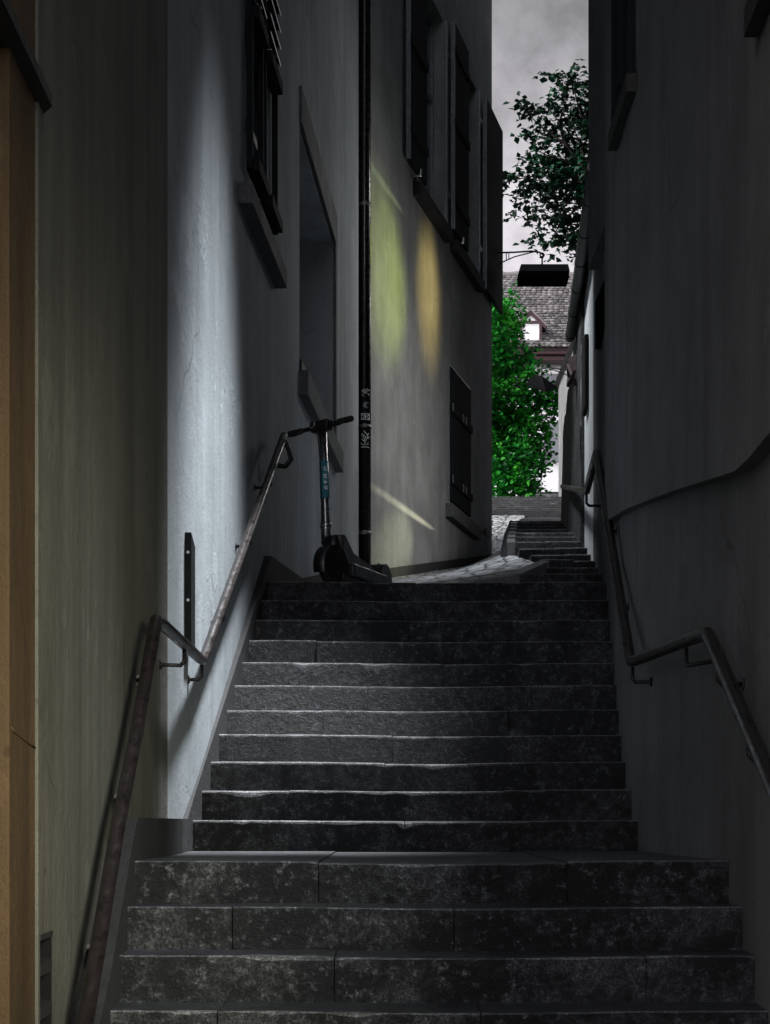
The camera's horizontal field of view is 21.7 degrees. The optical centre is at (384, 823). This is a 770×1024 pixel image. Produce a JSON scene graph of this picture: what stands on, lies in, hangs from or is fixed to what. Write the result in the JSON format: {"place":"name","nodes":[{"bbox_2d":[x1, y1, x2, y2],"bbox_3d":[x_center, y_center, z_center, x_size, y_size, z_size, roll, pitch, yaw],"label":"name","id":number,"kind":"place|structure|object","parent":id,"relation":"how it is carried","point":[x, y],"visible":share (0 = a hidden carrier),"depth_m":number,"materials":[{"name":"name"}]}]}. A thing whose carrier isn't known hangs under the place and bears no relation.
{"place":"outdoors","nodes":[
{"label":"outdoors","id":0,"kind":"place"},
{"bbox_2d":[392,515,533,583],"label":"cobbled path","id":1,"kind":"structure","parent":0,"point":[496,564],"depth_m":17.44,"materials":[{"name":"grey stone"}]},
{"bbox_2d":[168,0,502,852],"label":"town house","id":2,"kind":"structure","parent":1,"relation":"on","point":[262,224],"depth_m":17.21,"materials":[{"name":"grey paint"}]},
{"bbox_2d":[77,432,293,1023],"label":"handrail","id":3,"kind":"object","parent":2,"relation":"attached to","point":[96,946],"visible":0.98,"depth_m":7.46,"materials":[{"name":"black metal"}]},
{"bbox_2d":[185,532,194,645],"bbox_3d":[-0.983,-1.160,10.116,0.033,0.600,0.105,0,0,6],"label":"iron strap","id":4,"kind":"object","parent":2,"relation":"attached to","point":[189,590],"visible":0.94,"depth_m":10.07,"materials":[{"name":"paint"}]},
{"bbox_2d":[245,0,282,234],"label":"window","id":5,"kind":"structure","parent":2,"relation":"in","point":[262,43],"depth_m":12.93,"materials":[{"name":"paint"}]},
{"bbox_2d":[359,0,371,564],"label":"drainpipe","id":6,"kind":"object","parent":2,"relation":"attached to","point":[365,425],"visible":0.94,"depth_m":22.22,"materials":[{"name":"metal"}]},
{"bbox_2d":[425,9,433,200],"bbox_3d":[0.480,-9.580,26.820,0.076,2.840,1.505,0,0,12],"label":"window","id":7,"kind":"structure","parent":2,"relation":"in","point":[429,187],"depth_m":27.47,"materials":[{"name":"paint"}]},
{"bbox_2d":[448,363,472,517],"bbox_3d":[1.078,-5.405,28.686,0.102,1.970,1.740,0,0,12],"label":"window","id":8,"kind":"structure","parent":2,"relation":"in","point":[460,429],"depth_m":28.55,"materials":[{"name":"paint"}]},
{"bbox_2d":[498,250,569,286],"bbox_3d":[2.253,-8.753,31.450,1.235,0.556,0.540,0,0,0],"label":"street lamp","id":9,"kind":"object","parent":2,"relation":"attached to","point":[543,275],"visible":0.94,"depth_m":31.23,"materials":[{"name":"black metal"}]},
{"bbox_2d":[287,415,391,582],"bbox_3d":[-0.210,-2.163,13.889,0.529,1.150,1.208,0,0,40],"label":"electric scooter","id":10,"kind":"object","parent":1,"relation":"on","point":[336,559],"visible":0.89,"depth_m":13.52,"materials":[{"name":"metal"}]},
{"bbox_2d":[459,561,548,582],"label":"kerb","id":11,"kind":"structure","parent":1,"relation":"on","point":[538,567],"depth_m":13.87,"materials":[{"name":"stone"}]},
{"bbox_2d":[519,518,560,520],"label":"path","id":12,"kind":"structure","parent":0,"point":[540,519],"depth_m":34.83,"materials":[{"name":"grey stone"}]},
{"bbox_2d":[492,0,587,271],"label":"sky","id":13,"kind":"structure","parent":0,"point":[530,37],"materials":[{"name":"grey"}]},
{"bbox_2d":[535,492,557,496],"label":"wall","id":14,"kind":"structure","parent":0,"point":[553,494],"depth_m":53.99,"materials":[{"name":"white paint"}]},
{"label":"plaza","id":15,"kind":"structure","parent":0,"visible":0},
{"bbox_2d":[492,281,557,496],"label":"leafy tree","id":16,"kind":"object","parent":15,"relation":"on","point":[515,424],"visible":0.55,"depth_m":51.49,"materials":[{"name":"green plant"}]},
{"bbox_2d":[492,271,572,495],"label":"tiled house","id":17,"kind":"structure","parent":15,"relation":"on","point":[547,311],"depth_m":60.06,"materials":[{"name":"grey tile"}]},
{"bbox_2d":[554,341,573,496],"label":"side house","id":18,"kind":"structure","parent":15,"relation":"on","point":[561,382],"depth_m":49.14,"materials":[{"name":"grey paint"}]},
{"bbox_2d":[526,367,566,391],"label":"street lamp","id":19,"kind":"object","parent":18,"relation":"attached to","point":[541,382],"visible":0.79,"depth_m":44.87,"materials":[{"name":"black metal"}]},
{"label":"terrace","id":20,"kind":"structure","parent":0,"visible":0},
{"bbox_2d":[492,497,560,517],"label":"stone staircase","id":21,"kind":"structure","parent":20,"relation":"on","point":[538,507],"depth_m":41.36,"materials":[{"name":"grey stone"}]},
{"bbox_2d":[502,59,587,264],"bbox_3d":[3.631,-9.341,35.875,3.754,8.788,3.220,0,0,-20],"label":"leafy tree","id":22,"kind":"object","parent":20,"relation":"on","point":[560,172],"visible":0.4,"depth_m":35.91,"materials":[{"name":"green plant"}]},
{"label":"ground","id":23,"kind":"structure","parent":0,"visible":0},
{"bbox_2d":[0,0,180,1023],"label":"town house","id":24,"kind":"structure","parent":23,"relation":"on","point":[83,341],"depth_m":6.51,"materials":[{"name":"beige paint"}]},
{"bbox_2d":[110,851,767,1023],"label":"stone staircase","id":25,"kind":"structure","parent":23,"relation":"on","point":[520,937],"depth_m":7.23,"materials":[{"name":"grey stone"}]},
{"bbox_2d":[193,581,637,851],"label":"stone staircase","id":26,"kind":"structure","parent":25,"relation":"on","point":[417,717],"depth_m":11.36,"materials":[{"name":"grey stone"}]},
{"bbox_2d":[500,521,601,581],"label":"stone staircase","id":27,"kind":"structure","parent":26,"relation":"on","point":[556,545],"depth_m":16.73,"materials":[{"name":"stone"}]},
{"bbox_2d":[561,163,593,560],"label":"building","id":28,"kind":"structure","parent":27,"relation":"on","point":[577,516],"depth_m":17.30,"materials":[{"name":"light grey plaster"},{"name":"clay tile"},{"name":"dark timber"}]},
{"bbox_2d":[588,0,769,1023],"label":"town house","id":29,"kind":"structure","parent":23,"relation":"on","point":[679,178],"depth_m":8.34,"materials":[{"name":"grey paint"}]},
{"bbox_2d":[611,0,634,122],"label":"window","id":30,"kind":"structure","parent":29,"relation":"in","point":[622,11],"depth_m":10.17,"materials":[{"name":"paint"}]},
{"bbox_2d":[560,449,769,800],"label":"handrail","id":31,"kind":"object","parent":29,"relation":"attached to","point":[757,755],"visible":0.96,"depth_m":7.99,"materials":[{"name":"black metal"}]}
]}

